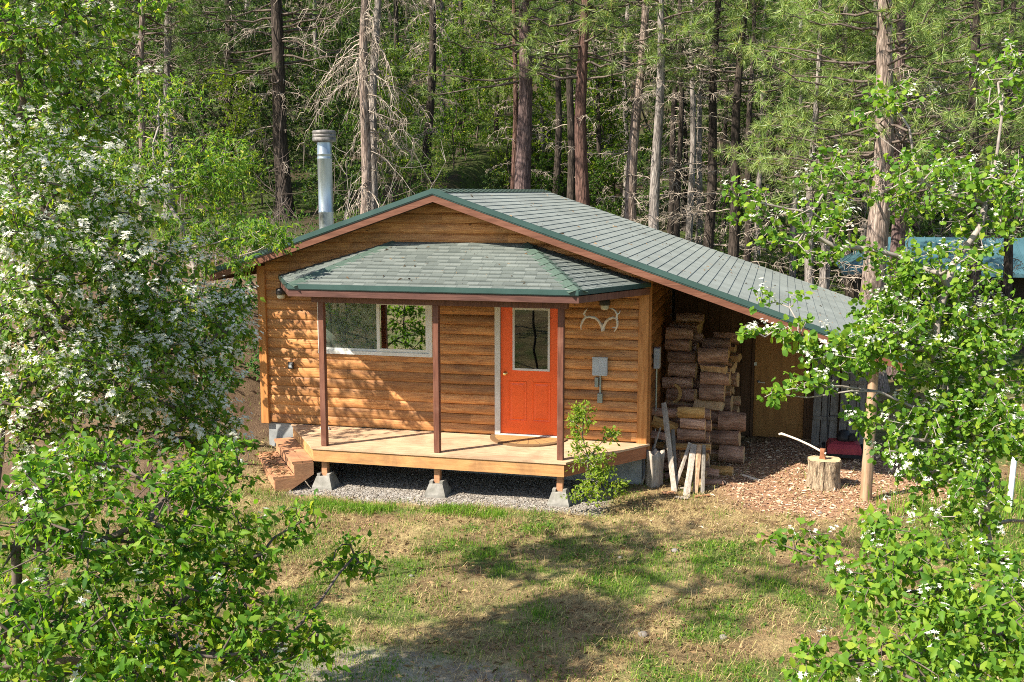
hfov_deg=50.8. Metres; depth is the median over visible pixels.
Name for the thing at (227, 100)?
pine tree
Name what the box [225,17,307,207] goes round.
sapling
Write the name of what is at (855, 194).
sapling
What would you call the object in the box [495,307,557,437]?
front door
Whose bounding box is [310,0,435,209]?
pine tree
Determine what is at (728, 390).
firewood log
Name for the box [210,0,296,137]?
pine tree
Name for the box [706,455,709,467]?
firewood log
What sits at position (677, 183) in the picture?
pine tree
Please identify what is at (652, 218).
pine tree
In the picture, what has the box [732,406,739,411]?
firewood log
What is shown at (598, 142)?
pine tree
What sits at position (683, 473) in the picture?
firewood log
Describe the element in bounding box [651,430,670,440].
firewood log
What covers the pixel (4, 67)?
sapling
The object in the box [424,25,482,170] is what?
sapling
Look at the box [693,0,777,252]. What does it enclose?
pine tree
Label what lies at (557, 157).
pine tree
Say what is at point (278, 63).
pine tree
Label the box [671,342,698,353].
firewood log
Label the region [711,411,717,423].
firewood log
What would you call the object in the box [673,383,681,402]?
bark slab
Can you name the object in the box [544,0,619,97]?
sapling
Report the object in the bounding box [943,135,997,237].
sapling
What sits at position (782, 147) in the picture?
sapling
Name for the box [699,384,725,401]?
firewood log
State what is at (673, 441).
leaning plank
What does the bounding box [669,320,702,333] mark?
firewood log
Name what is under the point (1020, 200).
sapling
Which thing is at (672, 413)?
firewood log
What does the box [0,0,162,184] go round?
pine tree
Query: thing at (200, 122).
sapling
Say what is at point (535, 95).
sapling
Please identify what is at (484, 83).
sapling
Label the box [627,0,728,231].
pine tree
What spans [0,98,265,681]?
flowering shrub
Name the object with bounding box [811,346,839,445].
plank panel
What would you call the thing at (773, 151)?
pine tree
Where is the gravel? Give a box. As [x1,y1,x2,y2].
[289,464,618,515]
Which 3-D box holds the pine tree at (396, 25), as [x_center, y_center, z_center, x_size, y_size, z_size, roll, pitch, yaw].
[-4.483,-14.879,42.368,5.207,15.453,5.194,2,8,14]
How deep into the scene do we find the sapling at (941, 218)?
45.04 m
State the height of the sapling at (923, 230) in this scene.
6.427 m
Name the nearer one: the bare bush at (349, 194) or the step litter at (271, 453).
the step litter at (271, 453)
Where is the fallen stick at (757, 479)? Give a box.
[742,474,760,481]
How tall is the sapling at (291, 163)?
6.075 m
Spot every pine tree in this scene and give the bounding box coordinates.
[0,0,49,119]
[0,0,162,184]
[4,0,58,117]
[56,0,133,125]
[58,0,230,223]
[75,0,260,217]
[132,0,320,194]
[146,0,220,127]
[159,2,221,152]
[172,0,401,219]
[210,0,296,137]
[269,0,344,119]
[274,0,450,218]
[286,0,374,148]
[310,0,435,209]
[311,0,386,130]
[348,0,442,148]
[381,0,476,182]
[389,0,636,188]
[401,0,453,132]
[418,0,505,156]
[444,0,518,142]
[446,0,511,120]
[471,0,704,205]
[480,0,577,188]
[494,0,628,200]
[496,0,565,154]
[531,0,620,194]
[538,0,656,219]
[552,0,710,222]
[573,0,652,202]
[573,0,666,215]
[584,0,723,229]
[594,0,748,234]
[616,0,810,262]
[626,0,736,237]
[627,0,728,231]
[637,0,738,241]
[639,0,828,273]
[647,0,774,244]
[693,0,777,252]
[694,0,816,261]
[696,0,782,193]
[712,0,875,283]
[715,0,812,264]
[721,0,1022,393]
[727,0,825,250]
[728,0,846,272]
[735,0,926,295]
[740,1,869,277]
[767,0,1023,379]
[788,0,870,266]
[804,0,905,290]
[831,0,942,241]
[851,0,1023,358]
[863,0,970,236]
[905,0,1004,236]
[908,1,1002,236]
[920,0,1023,343]
[937,0,1023,237]
[949,0,1023,237]
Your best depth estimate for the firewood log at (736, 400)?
18.37 m
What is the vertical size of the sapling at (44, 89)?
5.930 m
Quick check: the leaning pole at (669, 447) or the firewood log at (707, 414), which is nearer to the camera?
the leaning pole at (669, 447)
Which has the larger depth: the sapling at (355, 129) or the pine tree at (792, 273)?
the pine tree at (792, 273)
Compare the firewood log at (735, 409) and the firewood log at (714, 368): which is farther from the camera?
the firewood log at (735, 409)
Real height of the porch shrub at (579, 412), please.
1.687 m
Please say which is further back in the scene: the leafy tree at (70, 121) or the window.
the window
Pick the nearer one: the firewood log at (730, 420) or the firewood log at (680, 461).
the firewood log at (680, 461)
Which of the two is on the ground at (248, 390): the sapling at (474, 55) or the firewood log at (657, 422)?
the sapling at (474, 55)
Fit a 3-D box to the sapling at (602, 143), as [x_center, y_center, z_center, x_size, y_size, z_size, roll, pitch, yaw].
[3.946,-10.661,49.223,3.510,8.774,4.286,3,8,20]
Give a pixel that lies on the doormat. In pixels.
(520, 441)
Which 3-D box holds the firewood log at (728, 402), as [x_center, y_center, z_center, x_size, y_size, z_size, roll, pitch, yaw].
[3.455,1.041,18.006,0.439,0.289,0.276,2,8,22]
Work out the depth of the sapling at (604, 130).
40.37 m
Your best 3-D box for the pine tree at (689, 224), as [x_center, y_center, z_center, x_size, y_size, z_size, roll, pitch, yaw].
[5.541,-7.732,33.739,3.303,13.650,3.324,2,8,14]
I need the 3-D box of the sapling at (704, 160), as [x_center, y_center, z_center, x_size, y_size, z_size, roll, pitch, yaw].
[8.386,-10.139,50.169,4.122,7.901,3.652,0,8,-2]
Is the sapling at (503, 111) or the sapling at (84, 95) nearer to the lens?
the sapling at (503, 111)
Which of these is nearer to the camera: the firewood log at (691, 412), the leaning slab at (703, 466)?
the leaning slab at (703, 466)
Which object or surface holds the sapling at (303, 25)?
on the ground at (248, 390)
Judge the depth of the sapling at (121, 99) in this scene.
35.19 m
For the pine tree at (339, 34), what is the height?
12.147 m
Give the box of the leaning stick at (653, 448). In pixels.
[641,427,660,484]
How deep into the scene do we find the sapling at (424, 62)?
40.77 m
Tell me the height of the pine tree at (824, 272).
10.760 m
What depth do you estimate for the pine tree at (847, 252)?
39.38 m
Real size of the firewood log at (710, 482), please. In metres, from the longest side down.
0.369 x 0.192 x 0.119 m
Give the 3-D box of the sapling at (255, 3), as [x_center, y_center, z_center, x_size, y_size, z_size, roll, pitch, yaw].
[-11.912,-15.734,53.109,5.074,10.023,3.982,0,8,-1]
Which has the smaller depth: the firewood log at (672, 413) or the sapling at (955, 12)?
the firewood log at (672, 413)
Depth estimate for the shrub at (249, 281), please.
21.71 m
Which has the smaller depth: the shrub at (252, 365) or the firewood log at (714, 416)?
the firewood log at (714, 416)
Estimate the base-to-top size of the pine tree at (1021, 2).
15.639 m
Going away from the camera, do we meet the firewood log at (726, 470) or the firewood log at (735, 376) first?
the firewood log at (726, 470)
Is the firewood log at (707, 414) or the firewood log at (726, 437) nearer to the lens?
the firewood log at (707, 414)
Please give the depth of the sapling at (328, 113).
30.33 m
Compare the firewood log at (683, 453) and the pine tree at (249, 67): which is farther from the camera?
the pine tree at (249, 67)
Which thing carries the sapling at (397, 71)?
on the ground at (248, 390)
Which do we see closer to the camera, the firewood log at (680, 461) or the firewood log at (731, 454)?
the firewood log at (680, 461)
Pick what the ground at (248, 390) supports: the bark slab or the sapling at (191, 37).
the sapling at (191, 37)
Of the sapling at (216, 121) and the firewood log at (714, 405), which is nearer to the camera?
the firewood log at (714, 405)
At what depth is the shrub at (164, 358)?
18.83 m
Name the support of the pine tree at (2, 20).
on the ground at (248, 390)
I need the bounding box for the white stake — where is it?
[1007,457,1016,507]
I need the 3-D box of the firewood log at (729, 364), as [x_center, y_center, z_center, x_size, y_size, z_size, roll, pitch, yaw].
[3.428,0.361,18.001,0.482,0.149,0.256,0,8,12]
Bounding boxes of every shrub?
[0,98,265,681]
[0,423,389,681]
[65,306,186,369]
[82,264,198,320]
[175,214,287,259]
[176,278,256,460]
[220,275,257,315]
[237,343,259,380]
[560,400,631,507]
[756,490,1023,681]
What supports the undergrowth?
on the ground at (248, 390)
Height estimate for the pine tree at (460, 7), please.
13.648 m
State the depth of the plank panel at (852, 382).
18.55 m
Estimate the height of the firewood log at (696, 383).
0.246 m
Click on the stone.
(645, 635)
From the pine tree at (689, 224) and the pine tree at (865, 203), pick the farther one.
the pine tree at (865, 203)
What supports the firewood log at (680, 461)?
on the firewood log at (683, 473)
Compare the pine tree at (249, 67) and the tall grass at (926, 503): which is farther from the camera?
the pine tree at (249, 67)
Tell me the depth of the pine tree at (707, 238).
28.73 m
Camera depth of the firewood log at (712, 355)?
17.42 m
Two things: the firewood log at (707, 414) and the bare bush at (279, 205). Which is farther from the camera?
the bare bush at (279, 205)
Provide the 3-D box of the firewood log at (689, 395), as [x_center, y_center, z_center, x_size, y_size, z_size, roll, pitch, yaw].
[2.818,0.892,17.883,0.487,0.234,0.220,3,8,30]
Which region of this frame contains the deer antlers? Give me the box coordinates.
[580,308,619,331]
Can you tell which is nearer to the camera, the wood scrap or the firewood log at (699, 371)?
the wood scrap
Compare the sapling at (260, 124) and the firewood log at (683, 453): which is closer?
the firewood log at (683, 453)
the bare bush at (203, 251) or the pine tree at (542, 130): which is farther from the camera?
the pine tree at (542, 130)
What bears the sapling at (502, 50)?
on the ground at (248, 390)
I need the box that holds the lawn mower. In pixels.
[821,390,863,458]
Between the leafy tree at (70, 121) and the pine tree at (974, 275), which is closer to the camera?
the leafy tree at (70, 121)
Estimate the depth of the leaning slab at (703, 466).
15.95 m
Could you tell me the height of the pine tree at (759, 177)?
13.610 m
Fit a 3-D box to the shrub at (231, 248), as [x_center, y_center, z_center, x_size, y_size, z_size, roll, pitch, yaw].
[-6.718,-2.341,25.649,2.590,1.411,1.846,2,8,14]
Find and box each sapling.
[0,0,41,123]
[0,0,71,133]
[0,7,75,170]
[0,30,47,184]
[7,0,42,94]
[24,14,102,161]
[31,0,99,105]
[41,27,115,178]
[48,0,128,153]
[81,34,160,188]
[84,2,138,160]
[109,0,204,170]
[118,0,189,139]
[118,0,190,124]
[129,53,201,205]
[156,15,224,161]
[161,15,250,193]
[174,2,240,113]
[184,8,250,139]
[196,63,272,217]
[215,15,272,159]
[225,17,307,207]
[232,0,310,117]
[233,7,319,169]
[241,4,304,155]
[259,0,346,134]
[270,47,352,207]
[290,71,359,209]
[293,0,358,95]
[294,51,356,156]
[298,15,361,190]
[306,0,360,135]
[331,0,407,94]
[332,9,406,145]
[338,84,400,216]
[357,36,428,196]
[378,54,424,175]
[388,0,438,115]
[392,112,435,196]
[397,10,457,139]
[416,132,453,189]
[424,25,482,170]
[436,0,506,143]
[438,0,503,164]
[439,0,504,120]
[473,0,534,113]
[473,34,534,188]
[481,167,509,188]
[500,76,567,189]
[503,1,576,182]
[531,149,565,194]
[540,37,603,197]
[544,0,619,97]
[561,14,630,186]
[573,58,642,216]
[586,72,652,217]
[588,144,624,215]
[606,0,677,173]
[622,147,664,228]
[640,52,697,208]
[649,44,731,197]
[697,162,743,252]
[706,86,767,226]
[722,20,801,211]
[750,203,795,273]
[765,128,825,265]
[788,57,860,230]
[792,11,896,193]
[832,98,891,255]
[837,33,917,204]
[894,0,995,185]
[906,128,946,236]
[918,28,969,236]
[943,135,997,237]
[957,71,1022,237]
[966,1,1023,167]
[990,91,1023,237]
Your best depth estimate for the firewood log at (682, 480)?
16.27 m
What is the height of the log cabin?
5.800 m
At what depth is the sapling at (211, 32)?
59.58 m
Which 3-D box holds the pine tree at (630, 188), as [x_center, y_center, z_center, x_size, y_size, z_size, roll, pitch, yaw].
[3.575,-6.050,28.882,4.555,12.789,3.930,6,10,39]
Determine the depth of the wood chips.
16.16 m
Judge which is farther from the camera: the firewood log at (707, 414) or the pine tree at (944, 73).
the pine tree at (944, 73)
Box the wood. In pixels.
[2,0,1022,146]
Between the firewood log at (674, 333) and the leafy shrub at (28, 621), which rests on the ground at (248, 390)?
the leafy shrub at (28, 621)
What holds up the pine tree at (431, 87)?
on the ground at (248, 390)
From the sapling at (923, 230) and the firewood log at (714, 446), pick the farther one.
the sapling at (923, 230)
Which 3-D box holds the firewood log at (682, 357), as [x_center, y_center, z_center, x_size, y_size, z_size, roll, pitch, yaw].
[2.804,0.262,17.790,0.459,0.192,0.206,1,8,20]
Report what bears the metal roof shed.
on the ground at (248, 390)
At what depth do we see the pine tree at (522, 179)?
28.93 m
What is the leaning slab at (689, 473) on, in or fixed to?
on the ground at (248, 390)
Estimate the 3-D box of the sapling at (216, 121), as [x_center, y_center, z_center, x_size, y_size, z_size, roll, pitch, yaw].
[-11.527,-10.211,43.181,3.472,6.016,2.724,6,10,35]
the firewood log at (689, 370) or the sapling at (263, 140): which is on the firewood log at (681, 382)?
the firewood log at (689, 370)
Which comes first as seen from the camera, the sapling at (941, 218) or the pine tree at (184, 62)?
the sapling at (941, 218)
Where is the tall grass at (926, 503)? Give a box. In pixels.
[867,420,1023,578]
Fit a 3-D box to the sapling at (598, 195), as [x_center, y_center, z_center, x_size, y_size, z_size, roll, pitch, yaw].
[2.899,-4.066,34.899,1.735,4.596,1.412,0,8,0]
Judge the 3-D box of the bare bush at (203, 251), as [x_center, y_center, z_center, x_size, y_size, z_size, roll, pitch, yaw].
[-6.098,-1.805,22.012,3.388,2.556,2.733,0,8,2]
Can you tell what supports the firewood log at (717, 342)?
on the firewood log
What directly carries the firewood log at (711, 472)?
on the ground at (248, 390)
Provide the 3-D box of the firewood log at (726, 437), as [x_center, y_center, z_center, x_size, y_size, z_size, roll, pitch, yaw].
[3.459,1.566,17.473,0.472,0.255,0.255,1,8,23]
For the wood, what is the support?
on the ground at (248, 390)
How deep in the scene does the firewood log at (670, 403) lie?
17.87 m
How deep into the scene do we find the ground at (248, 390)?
13.49 m
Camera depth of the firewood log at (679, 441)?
17.92 m
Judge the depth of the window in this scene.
16.88 m
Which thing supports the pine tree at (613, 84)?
on the ground at (248, 390)
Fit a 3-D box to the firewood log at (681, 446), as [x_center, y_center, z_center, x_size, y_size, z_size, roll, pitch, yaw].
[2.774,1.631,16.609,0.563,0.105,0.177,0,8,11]
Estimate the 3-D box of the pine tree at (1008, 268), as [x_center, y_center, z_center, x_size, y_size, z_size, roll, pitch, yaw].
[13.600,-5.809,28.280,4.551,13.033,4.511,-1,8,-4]
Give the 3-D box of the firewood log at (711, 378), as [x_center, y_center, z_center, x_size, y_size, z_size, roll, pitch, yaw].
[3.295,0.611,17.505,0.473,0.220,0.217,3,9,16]
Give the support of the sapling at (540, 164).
on the ground at (248, 390)
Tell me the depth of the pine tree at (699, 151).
39.64 m
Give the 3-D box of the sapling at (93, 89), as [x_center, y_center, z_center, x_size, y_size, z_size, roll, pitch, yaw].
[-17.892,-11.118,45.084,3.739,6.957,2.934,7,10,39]
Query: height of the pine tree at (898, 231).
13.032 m
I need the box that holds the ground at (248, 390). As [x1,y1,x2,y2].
[0,0,1023,681]
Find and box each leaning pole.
[661,402,676,490]
[676,442,691,485]
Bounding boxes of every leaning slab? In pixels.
[683,444,696,496]
[692,445,701,493]
[701,445,705,494]
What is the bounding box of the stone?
[638,631,648,637]
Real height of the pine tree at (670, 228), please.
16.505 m
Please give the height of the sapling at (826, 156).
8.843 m
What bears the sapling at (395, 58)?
on the ground at (248, 390)
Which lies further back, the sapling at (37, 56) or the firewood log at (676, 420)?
the sapling at (37, 56)
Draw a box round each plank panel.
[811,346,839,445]
[839,355,866,444]
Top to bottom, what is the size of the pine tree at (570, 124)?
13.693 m
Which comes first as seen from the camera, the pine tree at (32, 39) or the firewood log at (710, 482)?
the firewood log at (710, 482)
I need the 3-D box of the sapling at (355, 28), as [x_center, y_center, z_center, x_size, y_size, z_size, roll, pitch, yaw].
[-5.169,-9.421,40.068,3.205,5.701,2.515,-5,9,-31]
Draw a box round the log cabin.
[208,130,908,506]
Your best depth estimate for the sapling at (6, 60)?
41.47 m
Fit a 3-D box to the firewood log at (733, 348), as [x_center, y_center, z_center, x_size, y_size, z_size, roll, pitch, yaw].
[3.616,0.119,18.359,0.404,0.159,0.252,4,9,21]
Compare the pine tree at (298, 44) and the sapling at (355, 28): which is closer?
the sapling at (355, 28)
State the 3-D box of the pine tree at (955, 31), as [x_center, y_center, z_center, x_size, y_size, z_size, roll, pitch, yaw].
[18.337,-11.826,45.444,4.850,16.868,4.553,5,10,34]
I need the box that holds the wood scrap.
[662,491,675,494]
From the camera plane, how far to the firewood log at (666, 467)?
16.92 m
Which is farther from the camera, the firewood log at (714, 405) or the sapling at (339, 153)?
the sapling at (339, 153)
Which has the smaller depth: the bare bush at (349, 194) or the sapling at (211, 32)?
the bare bush at (349, 194)
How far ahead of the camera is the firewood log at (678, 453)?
16.86 m
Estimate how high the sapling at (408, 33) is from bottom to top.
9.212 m
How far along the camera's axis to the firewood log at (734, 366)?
18.29 m
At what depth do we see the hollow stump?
16.10 m
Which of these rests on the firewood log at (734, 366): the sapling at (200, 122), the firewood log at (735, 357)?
the firewood log at (735, 357)
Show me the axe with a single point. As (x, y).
(822, 451)
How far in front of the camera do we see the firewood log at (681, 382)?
17.78 m
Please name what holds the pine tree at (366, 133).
on the ground at (248, 390)
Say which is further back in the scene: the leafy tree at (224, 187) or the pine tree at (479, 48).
the pine tree at (479, 48)
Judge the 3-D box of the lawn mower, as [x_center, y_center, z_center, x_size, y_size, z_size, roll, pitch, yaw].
[5.500,1.404,17.863,0.680,1.033,0.815,2,8,14]
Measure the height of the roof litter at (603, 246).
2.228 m
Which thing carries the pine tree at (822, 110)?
on the ground at (248, 390)
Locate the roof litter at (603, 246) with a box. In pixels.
[347,192,844,322]
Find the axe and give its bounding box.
[779,432,825,459]
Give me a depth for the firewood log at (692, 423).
16.52 m
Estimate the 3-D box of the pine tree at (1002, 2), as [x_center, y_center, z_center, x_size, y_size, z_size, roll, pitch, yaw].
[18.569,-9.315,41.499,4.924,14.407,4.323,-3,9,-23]
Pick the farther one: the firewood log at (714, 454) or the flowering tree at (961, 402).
the firewood log at (714, 454)
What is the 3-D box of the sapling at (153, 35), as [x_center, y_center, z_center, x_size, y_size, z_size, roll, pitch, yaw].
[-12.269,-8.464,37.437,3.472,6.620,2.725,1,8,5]
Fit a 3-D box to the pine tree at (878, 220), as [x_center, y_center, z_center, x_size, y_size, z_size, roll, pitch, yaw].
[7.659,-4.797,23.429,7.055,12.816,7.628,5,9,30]
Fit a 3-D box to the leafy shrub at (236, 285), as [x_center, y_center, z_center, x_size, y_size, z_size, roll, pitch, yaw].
[-4.611,0.542,16.881,1.134,2.988,2.717,-1,8,-4]
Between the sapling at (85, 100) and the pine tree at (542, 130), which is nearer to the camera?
the sapling at (85, 100)
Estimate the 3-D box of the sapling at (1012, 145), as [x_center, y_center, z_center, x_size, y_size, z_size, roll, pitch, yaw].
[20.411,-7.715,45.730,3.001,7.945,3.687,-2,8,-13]
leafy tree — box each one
[0,55,112,485]
[92,65,301,432]
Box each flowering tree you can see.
[0,0,188,483]
[721,33,1023,679]
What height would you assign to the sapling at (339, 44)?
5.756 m
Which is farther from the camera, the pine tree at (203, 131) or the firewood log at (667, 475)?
the pine tree at (203, 131)
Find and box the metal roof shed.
[836,236,1023,315]
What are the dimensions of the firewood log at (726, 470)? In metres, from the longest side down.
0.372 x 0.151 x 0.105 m
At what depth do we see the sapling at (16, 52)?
36.69 m
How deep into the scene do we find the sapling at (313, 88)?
32.25 m
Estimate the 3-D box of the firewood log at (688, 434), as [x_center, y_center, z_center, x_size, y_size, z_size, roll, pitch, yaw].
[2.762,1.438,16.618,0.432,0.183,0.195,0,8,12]
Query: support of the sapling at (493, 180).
on the ground at (248, 390)
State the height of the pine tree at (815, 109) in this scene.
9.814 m
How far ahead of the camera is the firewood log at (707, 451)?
16.95 m
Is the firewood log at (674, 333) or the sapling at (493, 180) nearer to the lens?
the firewood log at (674, 333)
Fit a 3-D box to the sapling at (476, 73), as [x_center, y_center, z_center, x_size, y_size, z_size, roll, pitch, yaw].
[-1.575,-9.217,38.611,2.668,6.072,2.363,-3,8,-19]
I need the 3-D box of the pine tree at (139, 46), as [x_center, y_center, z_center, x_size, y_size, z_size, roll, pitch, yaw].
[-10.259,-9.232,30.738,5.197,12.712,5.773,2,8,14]
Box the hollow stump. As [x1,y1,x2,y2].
[645,448,664,487]
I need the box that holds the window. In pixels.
[317,302,432,357]
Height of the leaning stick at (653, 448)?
0.821 m
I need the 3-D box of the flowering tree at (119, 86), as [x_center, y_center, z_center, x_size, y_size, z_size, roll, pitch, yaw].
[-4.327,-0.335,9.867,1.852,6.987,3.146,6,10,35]
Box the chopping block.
[805,455,841,490]
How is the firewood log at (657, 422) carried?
on the firewood log at (661, 435)
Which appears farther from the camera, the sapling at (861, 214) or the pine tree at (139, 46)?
the sapling at (861, 214)
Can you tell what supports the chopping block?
on the ground at (248, 390)
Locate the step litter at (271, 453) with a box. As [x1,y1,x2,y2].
[256,450,290,475]
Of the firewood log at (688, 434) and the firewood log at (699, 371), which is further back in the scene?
the firewood log at (699, 371)
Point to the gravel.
(494, 478)
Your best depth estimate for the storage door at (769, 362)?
19.19 m
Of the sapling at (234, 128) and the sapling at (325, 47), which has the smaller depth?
the sapling at (234, 128)
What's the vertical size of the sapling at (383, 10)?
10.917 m
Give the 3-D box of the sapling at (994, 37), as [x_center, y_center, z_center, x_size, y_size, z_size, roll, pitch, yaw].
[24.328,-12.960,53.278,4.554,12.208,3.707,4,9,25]
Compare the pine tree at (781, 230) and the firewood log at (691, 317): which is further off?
the pine tree at (781, 230)
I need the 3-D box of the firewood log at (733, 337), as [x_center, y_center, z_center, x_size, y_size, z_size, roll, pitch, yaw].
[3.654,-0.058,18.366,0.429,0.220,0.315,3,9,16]
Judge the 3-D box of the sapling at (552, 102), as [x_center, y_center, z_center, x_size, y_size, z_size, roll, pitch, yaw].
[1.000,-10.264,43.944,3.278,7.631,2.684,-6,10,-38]
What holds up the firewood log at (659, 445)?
on the firewood log at (678, 453)
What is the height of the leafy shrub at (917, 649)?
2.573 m
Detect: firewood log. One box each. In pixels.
[651,416,678,433]
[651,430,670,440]
[652,407,677,417]
[656,442,683,450]
[659,450,680,460]
[661,415,679,424]
[662,377,692,388]
[663,437,689,442]
[663,461,678,471]
[663,472,669,479]
[664,339,691,351]
[665,327,692,339]
[665,400,693,407]
[666,388,696,401]
[667,351,696,362]
[668,362,696,378]
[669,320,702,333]
[669,476,692,485]
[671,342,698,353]
[674,375,699,388]
[676,313,703,322]
[676,443,710,449]
[677,406,704,418]
[677,428,705,439]
[678,458,705,469]
[680,418,705,429]
[680,451,708,460]
[681,469,706,477]
[684,431,709,442]
[684,441,710,453]
[691,333,704,342]
[693,399,724,411]
[697,367,702,374]
[698,347,727,363]
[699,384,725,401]
[699,479,723,485]
[700,364,727,373]
[700,372,729,385]
[700,467,718,476]
[702,338,730,349]
[702,409,710,419]
[705,420,711,430]
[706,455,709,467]
[709,449,718,460]
[710,430,740,445]
[710,465,733,475]
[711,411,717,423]
[711,444,718,448]
[712,395,732,411]
[712,424,717,429]
[713,332,738,344]
[716,358,731,366]
[718,411,745,431]
[718,444,744,463]
[725,385,731,395]
[728,362,736,372]
[729,344,736,352]
[729,353,741,361]
[731,372,739,386]
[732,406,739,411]
[733,396,740,405]
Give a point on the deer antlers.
(602, 326)
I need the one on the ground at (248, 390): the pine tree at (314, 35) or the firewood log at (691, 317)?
the pine tree at (314, 35)
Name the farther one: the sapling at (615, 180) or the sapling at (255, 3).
the sapling at (255, 3)
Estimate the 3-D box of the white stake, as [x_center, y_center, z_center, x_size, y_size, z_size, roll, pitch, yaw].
[6.907,2.000,14.912,0.075,0.826,0.269,5,10,34]
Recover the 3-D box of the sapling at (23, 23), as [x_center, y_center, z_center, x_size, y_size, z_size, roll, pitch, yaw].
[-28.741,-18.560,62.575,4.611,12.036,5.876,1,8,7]
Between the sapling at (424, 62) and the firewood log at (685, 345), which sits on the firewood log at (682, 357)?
the firewood log at (685, 345)
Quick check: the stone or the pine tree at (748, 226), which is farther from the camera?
the pine tree at (748, 226)
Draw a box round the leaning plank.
[671,429,677,486]
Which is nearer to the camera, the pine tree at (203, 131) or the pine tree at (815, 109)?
the pine tree at (815, 109)
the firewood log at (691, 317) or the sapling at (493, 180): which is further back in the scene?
the sapling at (493, 180)
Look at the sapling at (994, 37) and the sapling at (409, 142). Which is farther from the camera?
the sapling at (994, 37)
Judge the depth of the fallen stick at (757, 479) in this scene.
16.56 m
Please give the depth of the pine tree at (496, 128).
43.24 m
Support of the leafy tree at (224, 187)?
on the ground at (248, 390)
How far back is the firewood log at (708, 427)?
16.86 m
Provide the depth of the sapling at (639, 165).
37.44 m
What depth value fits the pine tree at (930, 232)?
39.20 m
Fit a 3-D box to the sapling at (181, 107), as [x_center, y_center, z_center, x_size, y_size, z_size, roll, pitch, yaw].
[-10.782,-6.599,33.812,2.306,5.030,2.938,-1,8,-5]
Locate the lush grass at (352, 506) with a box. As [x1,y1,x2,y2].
[300,494,511,520]
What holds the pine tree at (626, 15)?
on the ground at (248, 390)
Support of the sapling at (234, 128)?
on the ground at (248, 390)
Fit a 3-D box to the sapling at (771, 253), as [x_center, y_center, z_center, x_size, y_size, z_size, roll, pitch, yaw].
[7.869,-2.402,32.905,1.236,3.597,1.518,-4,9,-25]
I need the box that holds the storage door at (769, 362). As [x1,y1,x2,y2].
[750,321,807,438]
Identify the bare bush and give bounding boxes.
[137,194,287,313]
[139,112,421,293]
[284,142,445,236]
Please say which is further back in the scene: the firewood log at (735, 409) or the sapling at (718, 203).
the sapling at (718, 203)
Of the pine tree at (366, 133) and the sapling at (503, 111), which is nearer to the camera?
the pine tree at (366, 133)
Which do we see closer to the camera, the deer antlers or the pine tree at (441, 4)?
the deer antlers
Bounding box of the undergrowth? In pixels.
[0,97,1023,401]
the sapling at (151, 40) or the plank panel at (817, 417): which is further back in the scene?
the sapling at (151, 40)
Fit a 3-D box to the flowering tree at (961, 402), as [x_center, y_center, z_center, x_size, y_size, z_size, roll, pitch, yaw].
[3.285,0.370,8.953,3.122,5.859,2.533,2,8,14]
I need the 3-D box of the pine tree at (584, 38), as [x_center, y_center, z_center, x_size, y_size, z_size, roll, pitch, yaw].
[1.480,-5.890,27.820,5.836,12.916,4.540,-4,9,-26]
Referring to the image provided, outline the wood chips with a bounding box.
[632,436,1023,548]
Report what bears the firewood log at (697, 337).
on the firewood log at (695, 346)
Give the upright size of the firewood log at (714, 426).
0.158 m
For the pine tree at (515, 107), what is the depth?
31.49 m
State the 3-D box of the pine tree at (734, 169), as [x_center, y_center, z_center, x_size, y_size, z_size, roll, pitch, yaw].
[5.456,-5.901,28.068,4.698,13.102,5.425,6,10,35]
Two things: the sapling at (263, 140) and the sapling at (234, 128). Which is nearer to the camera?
the sapling at (234, 128)
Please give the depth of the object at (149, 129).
45.48 m
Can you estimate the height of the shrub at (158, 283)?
1.357 m
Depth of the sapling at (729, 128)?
45.02 m
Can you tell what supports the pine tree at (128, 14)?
on the ground at (248, 390)
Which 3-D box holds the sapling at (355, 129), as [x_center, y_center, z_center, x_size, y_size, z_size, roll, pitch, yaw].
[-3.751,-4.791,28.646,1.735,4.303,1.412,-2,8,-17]
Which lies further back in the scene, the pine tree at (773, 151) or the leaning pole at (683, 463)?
the pine tree at (773, 151)
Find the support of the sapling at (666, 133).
on the ground at (248, 390)
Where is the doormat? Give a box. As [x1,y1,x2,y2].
[490,434,567,446]
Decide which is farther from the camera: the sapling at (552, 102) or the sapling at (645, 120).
the sapling at (645, 120)
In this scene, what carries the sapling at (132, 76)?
on the ground at (248, 390)
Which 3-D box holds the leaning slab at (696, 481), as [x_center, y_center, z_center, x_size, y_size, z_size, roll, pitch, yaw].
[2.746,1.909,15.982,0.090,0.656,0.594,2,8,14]
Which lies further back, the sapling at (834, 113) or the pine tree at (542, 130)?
the sapling at (834, 113)
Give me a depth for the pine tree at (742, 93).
47.88 m
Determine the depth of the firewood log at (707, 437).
16.91 m
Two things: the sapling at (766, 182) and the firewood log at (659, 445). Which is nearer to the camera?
the firewood log at (659, 445)
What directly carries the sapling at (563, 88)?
on the ground at (248, 390)
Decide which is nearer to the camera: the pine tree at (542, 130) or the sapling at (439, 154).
the sapling at (439, 154)
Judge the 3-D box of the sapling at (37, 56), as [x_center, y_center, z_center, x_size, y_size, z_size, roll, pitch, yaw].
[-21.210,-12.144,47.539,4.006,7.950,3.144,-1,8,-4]
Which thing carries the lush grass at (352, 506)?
on the ground at (248, 390)
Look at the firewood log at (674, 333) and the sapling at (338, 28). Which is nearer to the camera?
the firewood log at (674, 333)

